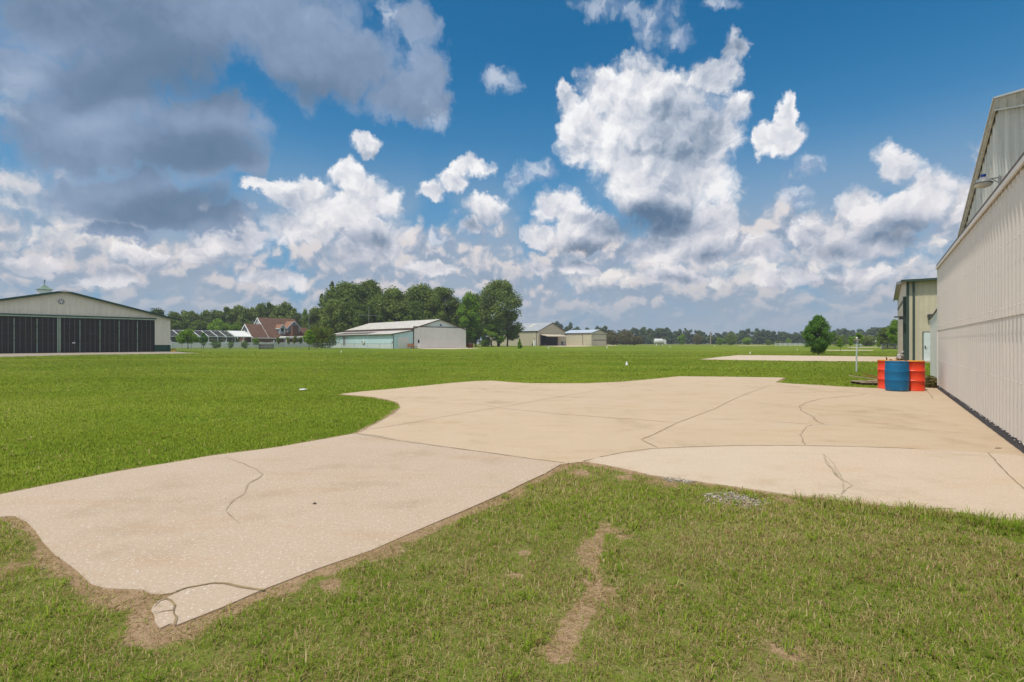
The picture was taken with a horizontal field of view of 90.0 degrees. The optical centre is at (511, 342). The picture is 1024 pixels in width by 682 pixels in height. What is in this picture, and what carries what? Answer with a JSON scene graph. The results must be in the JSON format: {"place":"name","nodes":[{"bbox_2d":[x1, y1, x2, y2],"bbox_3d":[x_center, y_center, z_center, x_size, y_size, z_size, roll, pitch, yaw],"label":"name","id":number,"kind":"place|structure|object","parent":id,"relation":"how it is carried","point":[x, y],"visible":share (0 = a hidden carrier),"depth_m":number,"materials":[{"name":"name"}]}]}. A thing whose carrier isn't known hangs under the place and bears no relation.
{"place":"outdoors","nodes":[
{"label":"outdoors","id":0,"kind":"place"},
{"bbox_2d":[259,344,273,348],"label":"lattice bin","id":1,"kind":"object","parent":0,"point":[268,346],"visible":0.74,"depth_m":117.30,"materials":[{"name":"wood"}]},
{"bbox_2d":[0,433,560,628],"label":"driveway","id":2,"kind":"structure","parent":0,"point":[200,537],"depth_m":4.33,"materials":[{"name":"concrete"}]},
{"bbox_2d":[418,348,475,348],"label":"hangar apron","id":3,"kind":"object","parent":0,"point":[446,348],"visible":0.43,"depth_m":126.57,"materials":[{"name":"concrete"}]},
{"bbox_2d":[0,344,1023,681],"bbox_3d":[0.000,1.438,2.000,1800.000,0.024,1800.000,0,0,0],"label":"ground","id":4,"kind":"structure","parent":0,"point":[148,624],"depth_m":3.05,"materials":[{"name":"green plant"}]},
{"bbox_2d":[0,279,176,353],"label":"aircraft hangar","id":5,"kind":"structure","parent":4,"relation":"on","point":[45,319],"depth_m":73.70,"materials":[{"name":"beige"}]},
{"bbox_2d":[0,316,58,353],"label":"door leaf","id":6,"kind":"structure","parent":5,"relation":"in","point":[18,334],"depth_m":69.76,"materials":[{"name":"grey metal"}]},
{"bbox_2d":[61,318,154,352],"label":"door leaf","id":7,"kind":"structure","parent":5,"relation":"in","point":[78,335],"depth_m":76.39,"materials":[{"name":"grey metal"}]},
{"bbox_2d":[0,351,189,356],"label":"hangar apron","id":8,"kind":"object","parent":4,"relation":"on","point":[39,354],"visible":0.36,"depth_m":67.93,"materials":[{"name":"grey concrete"}]},
{"bbox_2d":[149,307,165,315],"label":"pine tree","id":9,"kind":"object","parent":4,"relation":"on","point":[159,311],"visible":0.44,"depth_m":164.11,"materials":[{"name":"green plant"}]},
{"bbox_2d":[167,311,186,329],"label":"tree","id":10,"kind":"object","parent":4,"relation":"on","point":[176,315],"visible":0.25,"depth_m":204.00,"materials":[{"name":"green plant"}]},
{"bbox_2d":[170,320,185,329],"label":"tree","id":11,"kind":"object","parent":4,"relation":"on","point":[178,325],"visible":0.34,"depth_m":199.13,"materials":[{"name":"green plant"}]},
{"bbox_2d":[175,329,199,348],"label":"crape myrtle","id":12,"kind":"object","parent":4,"relation":"on","point":[186,333],"visible":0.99,"depth_m":119.29,"materials":[{"name":"green plant"}]},
{"bbox_2d":[184,310,203,329],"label":"tree","id":13,"kind":"object","parent":4,"relation":"on","point":[191,316],"visible":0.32,"depth_m":210.16,"materials":[{"name":"green plant"}]},
{"bbox_2d":[188,319,208,329],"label":"tree","id":14,"kind":"object","parent":4,"relation":"on","point":[198,324],"visible":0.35,"depth_m":200.08,"materials":[{"name":"green plant"}]},
{"bbox_2d":[198,332,208,348],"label":"tree","id":15,"kind":"object","parent":4,"relation":"on","point":[204,337],"visible":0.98,"depth_m":121.79,"materials":[{"name":"green plant"}]},
{"bbox_2d":[200,310,210,320],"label":"tree","id":16,"kind":"object","parent":4,"relation":"on","point":[203,314],"visible":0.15,"depth_m":216.18,"materials":[{"name":"green plant"}]},
{"bbox_2d":[170,330,252,341],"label":"pool enclosure","id":17,"kind":"object","parent":4,"relation":"on","point":[223,336],"visible":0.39,"depth_m":158.15,"materials":[{"name":"grey"}]},
{"bbox_2d":[203,309,227,323],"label":"tree","id":18,"kind":"object","parent":4,"relation":"on","point":[212,315],"visible":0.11,"depth_m":211.43,"materials":[{"name":"green plant"}]},
{"bbox_2d":[210,341,220,347],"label":"shrub","id":19,"kind":"object","parent":4,"relation":"on","point":[216,344],"visible":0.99,"depth_m":127.58,"materials":[{"name":"green plant"}]},
{"bbox_2d":[207,318,223,330],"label":"tree","id":20,"kind":"object","parent":4,"relation":"on","point":[216,324],"visible":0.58,"depth_m":193.59,"materials":[{"name":"green plant"}]},
{"bbox_2d":[221,323,230,330],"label":"tree","id":21,"kind":"object","parent":4,"relation":"on","point":[225,326],"visible":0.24,"depth_m":194.23,"materials":[{"name":"green plant"}]},
{"bbox_2d":[215,306,237,325],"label":"tree","id":22,"kind":"object","parent":4,"relation":"on","point":[232,315],"visible":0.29,"depth_m":208.71,"materials":[{"name":"green plant"}]},
{"bbox_2d":[225,324,241,341],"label":"tree","id":23,"kind":"object","parent":4,"relation":"on","point":[235,327],"visible":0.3,"depth_m":193.82,"materials":[{"name":"green plant"}]},
{"bbox_2d":[227,304,253,328],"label":"tree","id":24,"kind":"object","parent":4,"relation":"on","point":[241,312],"visible":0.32,"depth_m":211.96,"materials":[{"name":"green plant"}]},
{"bbox_2d":[233,317,251,341],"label":"tree","id":25,"kind":"object","parent":4,"relation":"on","point":[241,321],"visible":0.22,"depth_m":203.24,"materials":[{"name":"green plant"}]},
{"bbox_2d":[170,340,321,347],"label":"vinyl fence","id":26,"kind":"object","parent":4,"relation":"on","point":[208,345],"visible":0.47,"depth_m":151.57,"materials":[{"name":"white plastic"}]},
{"bbox_2d":[252,302,268,323],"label":"tree","id":27,"kind":"object","parent":4,"relation":"on","point":[260,310],"visible":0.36,"depth_m":214.55,"materials":[{"name":"green plant"}]},
{"bbox_2d":[262,302,274,316],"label":"tree","id":28,"kind":"object","parent":4,"relation":"on","point":[270,307],"visible":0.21,"depth_m":219.72,"materials":[{"name":"green plant"}]},
{"bbox_2d":[237,317,320,341],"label":"brick house","id":29,"kind":"structure","parent":4,"relation":"on","point":[266,329],"depth_m":173.10,"materials":[{"name":"brown"}]},
{"bbox_2d":[173,343,391,349],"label":"chain link fence","id":30,"kind":"object","parent":4,"relation":"on","point":[300,344],"visible":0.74,"depth_m":106.36,"materials":[{"name":"grey metal"}]},
{"bbox_2d":[268,301,297,323],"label":"tree","id":31,"kind":"object","parent":4,"relation":"on","point":[283,310],"visible":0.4,"depth_m":212.76,"materials":[{"name":"green plant"}]},
{"bbox_2d":[293,307,303,327],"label":"tree","id":32,"kind":"object","parent":4,"relation":"on","point":[299,318],"visible":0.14,"depth_m":220.06,"materials":[{"name":"green plant"}]},
{"bbox_2d":[302,330,315,349],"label":"tree","id":33,"kind":"object","parent":4,"relation":"on","point":[308,333],"visible":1,"depth_m":105.70,"materials":[{"name":"green plant"}]},
{"bbox_2d":[301,307,320,329],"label":"tree","id":34,"kind":"object","parent":4,"relation":"on","point":[308,321],"visible":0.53,"depth_m":198.40,"materials":[{"name":"green plant"}]},
{"bbox_2d":[303,325,339,347],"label":"tree","id":35,"kind":"object","parent":4,"relation":"on","point":[326,335],"visible":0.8,"depth_m":138.89,"materials":[{"name":"green plant"}]},
{"bbox_2d":[318,298,351,333],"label":"tree","id":36,"kind":"object","parent":4,"relation":"on","point":[328,317],"visible":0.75,"depth_m":171.75,"materials":[{"name":"green plant"}]},
{"bbox_2d":[317,280,370,327],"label":"tree","id":37,"kind":"object","parent":4,"relation":"on","point":[346,291],"visible":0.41,"depth_m":181.25,"materials":[{"name":"green plant"}]},
{"bbox_2d":[333,299,369,329],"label":"tree","id":38,"kind":"object","parent":4,"relation":"on","point":[357,317],"visible":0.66,"depth_m":173.32,"materials":[{"name":"green plant"}]},
{"bbox_2d":[359,279,383,307],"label":"tree","id":39,"kind":"object","parent":4,"relation":"on","point":[370,288],"visible":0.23,"depth_m":187.01,"materials":[{"name":"green plant"}]},
{"bbox_2d":[364,293,393,322],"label":"tree","id":40,"kind":"object","parent":4,"relation":"on","point":[372,304],"visible":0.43,"depth_m":177.44,"materials":[{"name":"green plant"}]},
{"bbox_2d":[370,285,417,321],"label":"tree","id":41,"kind":"object","parent":4,"relation":"on","point":[396,304],"visible":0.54,"depth_m":177.38,"materials":[{"name":"green plant"}]},
{"bbox_2d":[324,319,466,348],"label":"metal hangar","id":42,"kind":"structure","parent":4,"relation":"on","point":[436,333],"depth_m":134.94,"materials":[{"name":"white metal"}]},
{"bbox_2d":[398,337,408,347],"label":"garage door","id":43,"kind":"structure","parent":42,"relation":"in","point":[402,341],"depth_m":126.97,"materials":[{"name":"white paint"}]},
{"bbox_2d":[414,327,465,347],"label":"hangar door","id":44,"kind":"structure","parent":42,"relation":"in","point":[424,337],"depth_m":134.17,"materials":[{"name":"white paint"}]},
{"bbox_2d":[396,300,433,321],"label":"tree","id":45,"kind":"object","parent":4,"relation":"on","point":[413,308],"visible":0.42,"depth_m":175.10,"materials":[{"name":"green plant"}]},
{"bbox_2d":[397,283,446,321],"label":"tree","id":46,"kind":"object","parent":4,"relation":"on","point":[422,292],"visible":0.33,"depth_m":182.34,"materials":[{"name":"green plant"}]},
{"bbox_2d":[422,292,447,321],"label":"tree","id":47,"kind":"object","parent":4,"relation":"on","point":[436,304],"visible":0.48,"depth_m":178.32,"materials":[{"name":"green plant"}]},
{"bbox_2d":[432,287,462,325],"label":"tree","id":48,"kind":"object","parent":4,"relation":"on","point":[448,299],"visible":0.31,"depth_m":186.63,"materials":[{"name":"green plant"}]},
{"bbox_2d":[444,301,466,323],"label":"tree","id":49,"kind":"object","parent":4,"relation":"on","point":[450,311],"visible":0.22,"depth_m":187.38,"materials":[{"name":"green plant"}]},
{"bbox_2d":[456,291,480,342],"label":"tree","id":50,"kind":"object","parent":4,"relation":"on","point":[469,304],"visible":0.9,"depth_m":179.29,"materials":[{"name":"green plant"}]},
{"bbox_2d":[459,319,485,343],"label":"tree","id":51,"kind":"object","parent":4,"relation":"on","point":[479,333],"visible":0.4,"depth_m":182.07,"materials":[{"name":"green plant"}]},
{"bbox_2d":[467,293,491,345],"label":"tree","id":52,"kind":"object","parent":4,"relation":"on","point":[476,296],"visible":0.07,"depth_m":200.55,"materials":[{"name":"green plant"}]},
{"bbox_2d":[480,322,505,346],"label":"shrub","id":53,"kind":"object","parent":4,"relation":"on","point":[492,332],"visible":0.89,"depth_m":190.84,"materials":[{"name":"green plant"}]},
{"bbox_2d":[477,279,522,346],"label":"tree","id":54,"kind":"object","parent":4,"relation":"on","point":[495,294],"visible":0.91,"depth_m":191.95,"materials":[{"name":"green plant"}]},
{"bbox_2d":[494,310,524,345],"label":"tree","id":55,"kind":"object","parent":4,"relation":"on","point":[512,334],"visible":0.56,"depth_m":197.25,"materials":[{"name":"green plant"}]},
{"bbox_2d":[487,322,567,345],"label":"metal hangar","id":56,"kind":"structure","parent":4,"relation":"on","point":[551,334],"depth_m":245.04,"materials":[{"name":"beige metal"}]},
{"bbox_2d":[540,334,567,336],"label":"raised door","id":57,"kind":"structure","parent":56,"relation":"in","point":[549,335],"depth_m":240.86,"materials":[{"name":"white metal"}]},
{"bbox_2d":[565,330,606,345],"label":"metal hangar","id":58,"kind":"structure","parent":4,"relation":"on","point":[586,338],"depth_m":255.33,"materials":[{"name":"metal"}]},
{"bbox_2d":[593,334,606,345],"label":"hangar door","id":59,"kind":"structure","parent":58,"relation":"in","point":[600,339],"depth_m":254.99,"materials":[{"name":"metal"}]},
{"bbox_2d":[607,331,625,344],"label":"bush","id":60,"kind":"object","parent":4,"relation":"on","point":[612,338],"visible":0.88,"depth_m":297.57,"materials":[{"name":"green plant"}]},
{"bbox_2d":[617,330,633,344],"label":"bush","id":61,"kind":"object","parent":4,"relation":"on","point":[628,333],"visible":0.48,"depth_m":327.49,"materials":[{"name":"green plant"}]},
{"bbox_2d":[623,335,643,344],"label":"bush","id":62,"kind":"object","parent":4,"relation":"on","point":[637,339],"visible":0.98,"depth_m":308.31,"materials":[{"name":"green plant"}]},
{"bbox_2d":[639,328,646,342],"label":"tree","id":63,"kind":"object","parent":4,"relation":"on","point":[643,336],"visible":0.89,"depth_m":466.15,"materials":[{"name":"green plant"}]},
{"bbox_2d":[646,328,651,343],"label":"tree","id":64,"kind":"object","parent":4,"relation":"on","point":[649,332],"visible":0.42,"depth_m":484.56,"materials":[{"name":"green plant"}]},
{"bbox_2d":[649,329,660,342],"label":"tree","id":65,"kind":"object","parent":4,"relation":"on","point":[653,335],"visible":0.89,"depth_m":452.85,"materials":[{"name":"green plant"}]},
{"bbox_2d":[654,338,665,344],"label":"fuel tank","id":66,"kind":"object","parent":4,"relation":"on","point":[660,341],"visible":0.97,"depth_m":299.39,"materials":[{"name":"silver metal"}]},
{"bbox_2d":[466,335,858,345],"bbox_3d":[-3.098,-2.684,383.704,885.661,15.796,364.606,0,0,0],"label":"undergrowth","id":67,"kind":"object","parent":4,"relation":"on","point":[703,343],"visible":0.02,"depth_m":508.54,"materials":[{"name":"green plant"}]},
{"bbox_2d":[663,332,676,343],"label":"tree","id":68,"kind":"object","parent":4,"relation":"on","point":[669,340],"visible":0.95,"depth_m":455.63,"materials":[{"name":"green plant"}]},
{"bbox_2d":[677,334,684,344],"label":"tree","id":69,"kind":"object","parent":4,"relation":"on","point":[681,339],"visible":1,"depth_m":328.93,"materials":[{"name":"green plant"}]},
{"bbox_2d":[340,376,1023,464],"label":"concrete apron","id":70,"kind":"object","parent":4,"relation":"on","point":[564,423],"visible":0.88,"depth_m":9.72,"materials":[{"name":"beige concrete"}]},
{"bbox_2d":[877,357,899,388],"bbox_3d":[11.720,0.929,15.920,0.608,0.982,0.608,0,0,-23],"label":"steel drum","id":71,"kind":"object","parent":70,"relation":"on","point":[881,373],"visible":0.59,"depth_m":15.85,"materials":[{"name":"orange paint"}]},
{"bbox_2d":[895,351,904,359],"bbox_3d":[11.959,0.398,15.777,0.285,0.302,0.192,0,0,0],"label":"rag bundle","id":72,"kind":"object","parent":71,"relation":"on","point":[900,356],"visible":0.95,"depth_m":15.72,"materials":[{"name":"grey fabric"}]},
{"bbox_2d":[884,361,909,391],"bbox_3d":[11.360,0.975,15.110,0.600,0.882,0.600,0,0,-17],"label":"plastic drum","id":73,"kind":"object","parent":70,"relation":"on","point":[897,375],"visible":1,"depth_m":14.88,"materials":[{"name":"blue plastic"}]},
{"bbox_2d":[900,360,925,390],"bbox_3d":[11.950,0.969,15.270,0.608,0.902,0.608,0,0,31],"label":"steel drum","id":74,"kind":"object","parent":70,"relation":"on","point":[917,375],"visible":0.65,"depth_m":15.01,"materials":[{"name":"orange paint"}]},
{"bbox_2d":[682,330,690,342],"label":"tree","id":75,"kind":"object","parent":4,"relation":"on","point":[686,335],"visible":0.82,"depth_m":495.08,"materials":[{"name":"green plant"}]},
{"bbox_2d":[692,334,702,344],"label":"bush","id":76,"kind":"object","parent":4,"relation":"on","point":[697,340],"visible":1,"depth_m":339.83,"materials":[{"name":"green plant"}]},
{"bbox_2d":[695,330,705,343],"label":"tree","id":77,"kind":"object","parent":4,"relation":"on","point":[700,332],"visible":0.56,"depth_m":447.89,"materials":[{"name":"green plant"}]},
{"bbox_2d":[704,335,717,343],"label":"tree","id":78,"kind":"object","parent":4,"relation":"on","point":[713,337],"visible":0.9,"depth_m":446.40,"materials":[{"name":"green plant"}]},
{"bbox_2d":[660,476,770,506],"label":"gravel","id":79,"kind":"structure","parent":4,"relation":"on","point":[725,494],"depth_m":4.72,"materials":[{"name":"stone"}]},
{"bbox_2d":[716,337,726,344],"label":"tree","id":80,"kind":"object","parent":4,"relation":"on","point":[720,341],"visible":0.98,"depth_m":328.90,"materials":[{"name":"green plant"}]},
{"bbox_2d":[724,333,738,344],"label":"bush","id":81,"kind":"object","parent":4,"relation":"on","point":[731,339],"visible":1,"depth_m":319.30,"materials":[{"name":"green plant"}]},
{"bbox_2d":[737,333,744,343],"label":"tree","id":82,"kind":"object","parent":4,"relation":"on","point":[741,336],"visible":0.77,"depth_m":453.55,"materials":[{"name":"green plant"}]},
{"bbox_2d":[742,337,751,344],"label":"tree","id":83,"kind":"object","parent":4,"relation":"on","point":[747,340],"visible":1,"depth_m":329.74,"materials":[{"name":"green plant"}]},
{"bbox_2d":[756,332,768,343],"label":"tree","id":84,"kind":"object","parent":4,"relation":"on","point":[760,335],"visible":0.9,"depth_m":457.19,"materials":[{"name":"green plant"}]},
{"bbox_2d":[762,333,776,342],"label":"tree","id":85,"kind":"object","parent":4,"relation":"on","point":[770,336],"visible":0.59,"depth_m":466.86,"materials":[{"name":"green plant"}]},
{"bbox_2d":[774,331,782,341],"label":"tree","id":86,"kind":"object","parent":4,"relation":"on","point":[780,334],"visible":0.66,"depth_m":470.83,"materials":[{"name":"green plant"}]},
{"bbox_2d":[779,334,788,342],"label":"tree","id":87,"kind":"object","parent":4,"relation":"on","point":[783,338],"visible":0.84,"depth_m":453.27,"materials":[{"name":"green plant"}]},
{"bbox_2d":[775,343,806,344],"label":"rail fence","id":88,"kind":"object","parent":4,"relation":"on","point":[789,343],"visible":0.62,"depth_m":217.61,"materials":[{"name":"white plastic"}]},
{"bbox_2d":[703,355,895,361],"bbox_3d":[29.151,1.482,47.391,18.264,0.100,20.006,0,0,33],"label":"concrete pad","id":89,"kind":"object","parent":4,"relation":"on","point":[801,358],"visible":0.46,"depth_m":46.42,"materials":[{"name":"beige concrete"}]},
{"bbox_2d":[795,335,808,342],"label":"tree","id":90,"kind":"object","parent":4,"relation":"on","point":[799,338],"visible":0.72,"depth_m":444.82,"materials":[{"name":"green plant"}]},
{"bbox_2d":[585,445,1023,521],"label":"concrete walk","id":91,"kind":"structure","parent":4,"relation":"on","point":[959,480],"depth_m":5.64,"materials":[{"name":"beige concrete"}]},
{"bbox_2d":[801,314,836,354],"bbox_3d":[37.308,-1.007,62.625,3.334,4.930,3.240,0,0,-25],"label":"tree","id":92,"kind":"object","parent":4,"relation":"on","point":[816,328],"visible":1,"depth_m":62.10,"materials":[{"name":"green plant"}]},
{"bbox_2d":[830,334,848,345],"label":"tree","id":93,"kind":"object","parent":4,"relation":"on","point":[843,338],"visible":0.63,"depth_m":228.44,"materials":[{"name":"green plant"}]},
{"bbox_2d":[839,328,853,338],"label":"tree","id":94,"kind":"object","parent":4,"relation":"on","point":[845,332],"visible":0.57,"depth_m":469.07,"materials":[{"name":"green plant"}]},
{"bbox_2d":[855,337,859,370],"bbox_3d":[16.976,0.588,25.209,0.281,1.724,0.100,0,0,-6],"label":"lamp post","id":95,"kind":"object","parent":4,"relation":"on","point":[857,341],"visible":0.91,"depth_m":25.18,"materials":[{"name":"grey metal"}]},
{"bbox_2d":[853,332,864,342],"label":"young tree","id":96,"kind":"object","parent":4,"relation":"on","point":[859,336],"visible":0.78,"depth_m":141.92,"materials":[{"name":"green plant"}]},
{"bbox_2d":[850,380,877,384],"bbox_3d":[12.376,1.379,17.508,1.100,0.102,0.880,0,0,10],"label":"pallet","id":97,"kind":"object","parent":4,"relation":"on","point":[865,382],"visible":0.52,"depth_m":17.24,"materials":[{"name":"brown wood"}]},
{"bbox_2d":[859,335,876,345],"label":"tree","id":98,"kind":"object","parent":4,"relation":"on","point":[868,340],"visible":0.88,"depth_m":208.83,"materials":[{"name":"green plant"}]},
{"bbox_2d":[875,326,894,344],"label":"tree","id":99,"kind":"object","parent":4,"relation":"on","point":[884,338],"visible":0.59,"depth_m":149.72,"materials":[{"name":"green plant"}]},
{"bbox_2d":[881,344,897,349],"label":"chain link fence","id":100,"kind":"object","parent":4,"relation":"on","point":[889,346],"visible":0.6,"depth_m":110.34,"materials":[{"name":"grey metal"}]},
{"bbox_2d":[885,319,897,343],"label":"tree","id":101,"kind":"object","parent":4,"relation":"on","point":[893,327],"visible":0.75,"depth_m":119.44,"materials":[{"name":"green plant"}]},
{"bbox_2d":[893,278,936,362],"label":"metal building","id":102,"kind":"structure","parent":4,"relation":"on","point":[917,303],"depth_m":37.75,"materials":[{"name":"beige metal"}]},
{"bbox_2d":[898,304,902,353],"bbox_3d":[34.575,-0.950,45.442,0.044,4.700,15.940,0,0,35],"label":"hangar door","id":103,"kind":"structure","parent":102,"relation":"in","point":[900,312],"depth_m":46.87,"materials":[{"name":"beige metal"}]},
{"bbox_2d":[924,332,929,360],"bbox_3d":[30.488,0.290,37.156,0.980,2.080,0.086,0,0,35],"label":"door","id":104,"kind":"structure","parent":102,"relation":"in","point":[926,334],"depth_m":37.34,"materials":[{"name":"white metal"}]},
{"bbox_2d":[925,375,937,387],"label":"weeds","id":105,"kind":"object","parent":4,"relation":"on","point":[930,381],"visible":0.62,"depth_m":16.20,"materials":[{"name":"green plant"}]},
{"bbox_2d":[929,88,1023,452],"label":"metal hangar","id":106,"kind":"structure","parent":4,"relation":"on","point":[976,318],"depth_m":8.99,"materials":[{"name":"white paint"}]},
{"bbox_2d":[937,165,1023,442],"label":"sliding door","id":107,"kind":"structure","parent":106,"relation":"in","point":[992,343],"depth_m":8.74,"materials":[{"name":"white paint"}]},
{"bbox_2d":[0,0,1023,343],"label":"sky","id":108,"kind":"structure","parent":0,"point":[715,166],"materials":[{"name":"blue"}]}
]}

